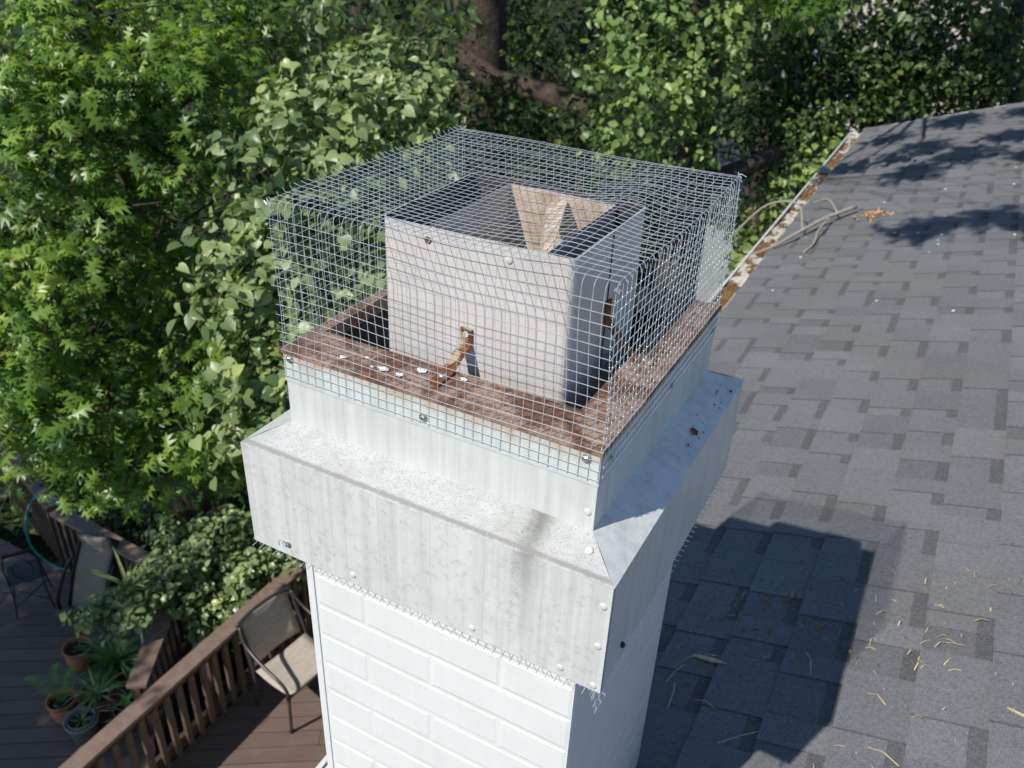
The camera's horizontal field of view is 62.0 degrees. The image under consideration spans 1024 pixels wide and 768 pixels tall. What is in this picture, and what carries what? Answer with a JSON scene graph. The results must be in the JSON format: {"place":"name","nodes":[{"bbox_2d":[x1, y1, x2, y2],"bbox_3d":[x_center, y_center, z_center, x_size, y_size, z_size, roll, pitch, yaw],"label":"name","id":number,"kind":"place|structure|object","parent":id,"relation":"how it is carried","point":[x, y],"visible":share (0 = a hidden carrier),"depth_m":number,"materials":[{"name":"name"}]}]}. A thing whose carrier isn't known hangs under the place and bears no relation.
{"place":"outdoors","nodes":[
{"label":"outdoors","id":0,"kind":"place"},
{"bbox_2d":[0,0,782,761],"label":"ground","id":1,"kind":"structure","parent":0,"point":[36,540],"depth_m":23.11,"materials":[{"name":"brown soil"}]},
{"bbox_2d":[17,453,253,570],"bbox_3d":[-3.581,1.636,8.954,2.743,1.970,1.678,17,33,23],"label":"evergreen shrub","id":2,"kind":"object","parent":1,"relation":"on","point":[117,526],"visible":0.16,"depth_m":8.39,"materials":[{"name":"green plant"}]},
{"bbox_2d":[0,539,325,767],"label":"deck","id":3,"kind":"structure","parent":1,"relation":"on","point":[243,731],"depth_m":7.10,"materials":[{"name":"wood"}]},
{"bbox_2d":[0,548,55,619],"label":"iron chair","id":4,"kind":"object","parent":3,"relation":"on","point":[25,571],"visible":1,"depth_m":7.86,"materials":[{"name":"black metal"}]},
{"bbox_2d":[0,441,65,564],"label":"deck railing","id":5,"kind":"object","parent":3,"relation":"on","point":[47,531],"visible":0.56,"depth_m":8.47,"materials":[{"name":"brown wood"}]},
{"bbox_2d":[24,663,83,724],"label":"potted plant","id":6,"kind":"object","parent":3,"relation":"on","point":[58,705],"visible":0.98,"depth_m":6.88,"materials":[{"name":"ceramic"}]},
{"bbox_2d":[61,635,93,671],"bbox_3d":[-3.757,2.355,7.409,0.250,0.263,0.247,17,33,23],"label":"terracotta pot","id":7,"kind":"object","parent":3,"relation":"on","point":[68,651],"visible":0.84,"depth_m":7.36,"materials":[{"name":"ceramic"}]},
{"bbox_2d":[60,701,99,746],"bbox_3d":[-3.405,2.733,6.792,0.298,0.259,0.287,17,33,23],"label":"grey pot","id":8,"kind":"object","parent":3,"relation":"on","point":[79,730],"visible":0.98,"depth_m":6.75,"materials":[{"name":"ceramic"}]},
{"bbox_2d":[56,531,118,610],"bbox_3d":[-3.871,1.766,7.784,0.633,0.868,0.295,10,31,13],"label":"lounge chair","id":9,"kind":"object","parent":3,"relation":"on","point":[94,552],"visible":0.81,"depth_m":7.77,"materials":[{"name":"black metal"}]},
{"bbox_2d":[60,665,126,719],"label":"potted plant","id":10,"kind":"object","parent":3,"relation":"on","point":[96,697],"visible":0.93,"depth_m":6.96,"materials":[{"name":"plant"}]},
{"bbox_2d":[68,616,149,708],"bbox_3d":[-3.350,2.353,7.231,0.850,0.477,0.856,17,33,23],"label":"potted plant","id":11,"kind":"object","parent":3,"relation":"on","point":[115,663],"visible":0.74,"depth_m":7.18,"materials":[{"name":"plant"}]},
{"bbox_2d":[97,688,137,731],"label":"potted plant","id":12,"kind":"object","parent":3,"relation":"on","point":[124,702],"visible":0.48,"depth_m":6.86,"materials":[{"name":"plant"}]},
{"bbox_2d":[49,508,197,637],"bbox_3d":[-3.608,1.863,7.979,1.693,1.050,0.180,18,34,25],"label":"deck railing","id":13,"kind":"object","parent":3,"relation":"on","point":[69,528],"visible":0.28,"depth_m":7.85,"materials":[{"name":"brown wood"}]},
{"bbox_2d":[25,496,78,571],"bbox_3d":[-4.410,1.482,8.211,0.543,0.909,0.244,10,31,12],"label":"garden hose","id":14,"kind":"object","parent":13,"relation":"hanging from","point":[28,538],"visible":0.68,"depth_m":8.15,"materials":[{"name":"green rubber"}]},
{"bbox_2d":[79,546,181,643],"bbox_3d":[-3.061,1.958,7.064,0.732,1.350,0.754,17,33,23],"label":"potted plant","id":15,"kind":"object","parent":3,"relation":"on","point":[117,581],"visible":0.51,"depth_m":6.83,"materials":[{"name":"plant"}]},
{"bbox_2d":[126,587,199,749],"bbox_3d":[-2.838,2.427,7.071,0.186,1.050,1.074,0,30,-4],"label":"deck railing","id":16,"kind":"object","parent":3,"relation":"on","point":[166,647],"visible":0.52,"depth_m":6.84,"materials":[{"name":"brown wood"}]},
{"bbox_2d":[59,561,311,767],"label":"deck railing","id":17,"kind":"object","parent":3,"relation":"on","point":[201,657],"visible":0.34,"depth_m":6.62,"materials":[{"name":"brown wood"}]},
{"bbox_2d":[234,585,317,733],"bbox_3d":[-1.836,2.263,7.077,0.618,0.909,0.635,22,35,30],"label":"patio chair","id":18,"kind":"object","parent":3,"relation":"on","point":[269,624],"visible":0.82,"depth_m":7.05,"materials":[{"name":"black metal"}]},
{"bbox_2d":[0,0,341,656],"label":"oak tree","id":19,"kind":"object","parent":1,"relation":"on","point":[129,123],"visible":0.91,"depth_m":4.26,"materials":[{"name":"green plant"}]},
{"bbox_2d":[60,500,307,653],"bbox_3d":[-2.759,2.284,7.598,1.484,2.284,2.066,17,33,23],"label":"euonymus shrub","id":20,"kind":"object","parent":1,"relation":"on","point":[223,592],"visible":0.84,"depth_m":7.17,"materials":[{"name":"green plant"}]},
{"bbox_2d":[166,0,482,490],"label":"pear tree","id":21,"kind":"object","parent":1,"relation":"on","point":[339,130],"visible":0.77,"depth_m":3.80,"materials":[{"name":"green plant"}]},
{"bbox_2d":[0,257,653,695],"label":"ground cover","id":22,"kind":"object","parent":1,"relation":"on","point":[58,561],"depth_m":10.21,"materials":[{"name":"green plant"}]},
{"bbox_2d":[350,0,376,248],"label":"woodland tree","id":23,"kind":"object","parent":1,"relation":"on","point":[355,11],"depth_m":15.11,"materials":[{"name":"green plant"}]},
{"bbox_2d":[280,0,493,188],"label":"shrub","id":24,"kind":"object","parent":1,"relation":"on","point":[382,14],"visible":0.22,"depth_m":8.04,"materials":[{"name":"green plant"}]},
{"bbox_2d":[400,0,508,181],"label":"shrub","id":25,"kind":"object","parent":1,"relation":"on","point":[462,12],"visible":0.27,"depth_m":10.11,"materials":[{"name":"green plant"}]},
{"bbox_2d":[430,70,552,183],"bbox_3d":[-0.421,-1.090,10.573,1.236,5.488,1.907,-23,39,-37],"label":"shrub","id":26,"kind":"object","parent":1,"relation":"on","point":[496,121],"visible":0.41,"depth_m":9.11,"materials":[{"name":"green plant"}]},
{"bbox_2d":[390,0,609,177],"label":"old tree","id":27,"kind":"object","parent":1,"relation":"on","point":[492,13],"visible":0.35,"depth_m":11.22,"materials":[{"name":"brown plant"}]},
{"bbox_2d":[16,0,1023,428],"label":"woodland","id":28,"kind":"object","parent":1,"relation":"on","point":[258,176],"visible":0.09,"depth_m":16.29,"materials":[{"name":"green plant"}]},
{"bbox_2d":[499,0,627,185],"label":"shrub","id":29,"kind":"object","parent":1,"relation":"on","point":[516,37],"visible":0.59,"depth_m":11.43,"materials":[{"name":"green plant"}]},
{"bbox_2d":[508,85,630,200],"bbox_3d":[0.591,-0.684,9.985,1.356,5.458,1.791,17,33,23],"label":"shrub","id":30,"kind":"object","parent":1,"relation":"on","point":[577,135],"visible":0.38,"depth_m":8.57,"materials":[{"name":"green plant"}]},
{"bbox_2d":[315,102,1023,767],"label":"house","id":31,"kind":"structure","parent":1,"relation":"on","point":[873,442],"depth_m":2.60,"materials":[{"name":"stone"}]},
{"bbox_2d":[240,172,743,767],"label":"chimney","id":32,"kind":"object","parent":31,"relation":"on","point":[474,602],"visible":0.98,"depth_m":1.13,"materials":[{"name":"white brick"}]},
{"bbox_2d":[264,124,745,481],"bbox_3d":[0.008,-0.156,1.172,0.476,0.255,0.472,17,33,23],"label":"wire cage","id":33,"kind":"object","parent":32,"relation":"attached to","point":[553,181],"visible":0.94,"depth_m":1.06,"materials":[{"name":"silver metal"}]},
{"bbox_2d":[669,653,725,668],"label":"bent leaf","id":34,"kind":"object","parent":31,"relation":"on","point":[710,659],"visible":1,"depth_m":2.08,"materials":[{"name":"plant"}]},
{"bbox_2d":[659,560,904,725],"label":"leaf crumbs","id":35,"kind":"object","parent":31,"relation":"on","point":[794,595],"visible":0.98,"depth_m":2.14,"materials":[{"name":"brown plant"}]},
{"bbox_2d":[734,198,856,254],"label":"fallen branch","id":36,"kind":"object","parent":31,"relation":"on","point":[836,213],"visible":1,"depth_m":5.30,"materials":[{"name":"brown wood"}]},
{"bbox_2d":[647,560,1015,767],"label":"dry straw","id":37,"kind":"object","parent":31,"relation":"on","point":[873,670],"visible":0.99,"depth_m":1.95,"materials":[{"name":"beige plant"}]},
{"bbox_2d":[852,207,893,221],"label":"orange leaf clump","id":38,"kind":"object","parent":31,"relation":"on","point":[871,212],"visible":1,"depth_m":5.25,"materials":[{"name":"orange plant"}]},
{"bbox_2d":[772,161,1016,427],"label":"white specks","id":39,"kind":"object","parent":31,"relation":"on","point":[941,234],"visible":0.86,"depth_m":4.73,"materials":[{"name":"white"}]},
{"bbox_2d":[1007,707,1023,716],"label":"grass head","id":40,"kind":"object","parent":31,"relation":"on","point":[1019,713],"depth_m":1.72,"materials":[{"name":"plant"}]},
{"bbox_2d":[572,0,802,298],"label":"ivy tree","id":41,"kind":"object","parent":1,"relation":"on","point":[697,71],"visible":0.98,"depth_m":7.07,"materials":[{"name":"green plant"}]},
{"bbox_2d":[666,141,823,163],"bbox_3d":[2.770,-2.167,8.049,2.713,0.186,0.047,1,30,-2],"label":"service cable","id":42,"kind":"object","parent":41,"relation":"attached to","point":[769,160],"visible":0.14,"depth_m":8.06,"materials":[{"name":"black rubber"}]},
{"bbox_2d":[707,88,805,269],"bbox_3d":[2.829,-1.187,11.215,1.471,5.261,1.978,17,33,23],"label":"shrub","id":43,"kind":"object","parent":1,"relation":"on","point":[745,152],"visible":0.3,"depth_m":10.09,"materials":[{"name":"green plant"}]},
{"bbox_2d":[695,135,826,301],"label":"garden shed","id":44,"kind":"structure","parent":1,"relation":"on","point":[724,160],"depth_m":12.47,"materials":[{"name":"grey"}]},
{"bbox_2d":[716,121,845,283],"bbox_3d":[2.530,0.088,8.959,1.387,5.315,2.251,6,30,6],"label":"shrub","id":45,"kind":"object","parent":1,"relation":"on","point":[800,177],"visible":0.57,"depth_m":8.15,"materials":[{"name":"green plant"}]},
{"bbox_2d":[727,0,883,262],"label":"woodland tree","id":46,"kind":"object","parent":1,"relation":"on","point":[803,14],"visible":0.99,"depth_m":5.38,"materials":[{"name":"green plant"}]},
{"bbox_2d":[721,0,897,254],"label":"broadleaf tree","id":47,"kind":"object","parent":1,"relation":"on","point":[763,70],"visible":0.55,"depth_m":8.63,"materials":[{"name":"green plant"}]},
{"bbox_2d":[758,0,973,158],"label":"broadleaf tree","id":48,"kind":"object","parent":1,"relation":"on","point":[895,64],"visible":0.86,"depth_m":8.82,"materials":[{"name":"green plant"}]},
{"bbox_2d":[798,0,1023,150],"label":"neighbour house","id":49,"kind":"structure","parent":1,"relation":"on","point":[864,7],"depth_m":19.19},
{"bbox_2d":[968,13,1023,62],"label":"window","id":50,"kind":"structure","parent":49,"relation":"in","point":[981,49],"depth_m":18.32,"materials":[{"name":"metal"}]},
{"bbox_2d":[883,0,1023,124],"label":"broadleaf tree","id":51,"kind":"object","parent":1,"relation":"on","point":[994,66],"visible":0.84,"depth_m":9.10,"materials":[{"name":"green plant"}]},
{"bbox_2d":[1012,71,1023,102],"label":"woodland tree","id":52,"kind":"object","parent":1,"relation":"on","point":[1018,90],"depth_m":11.82,"materials":[{"name":"green plant"}]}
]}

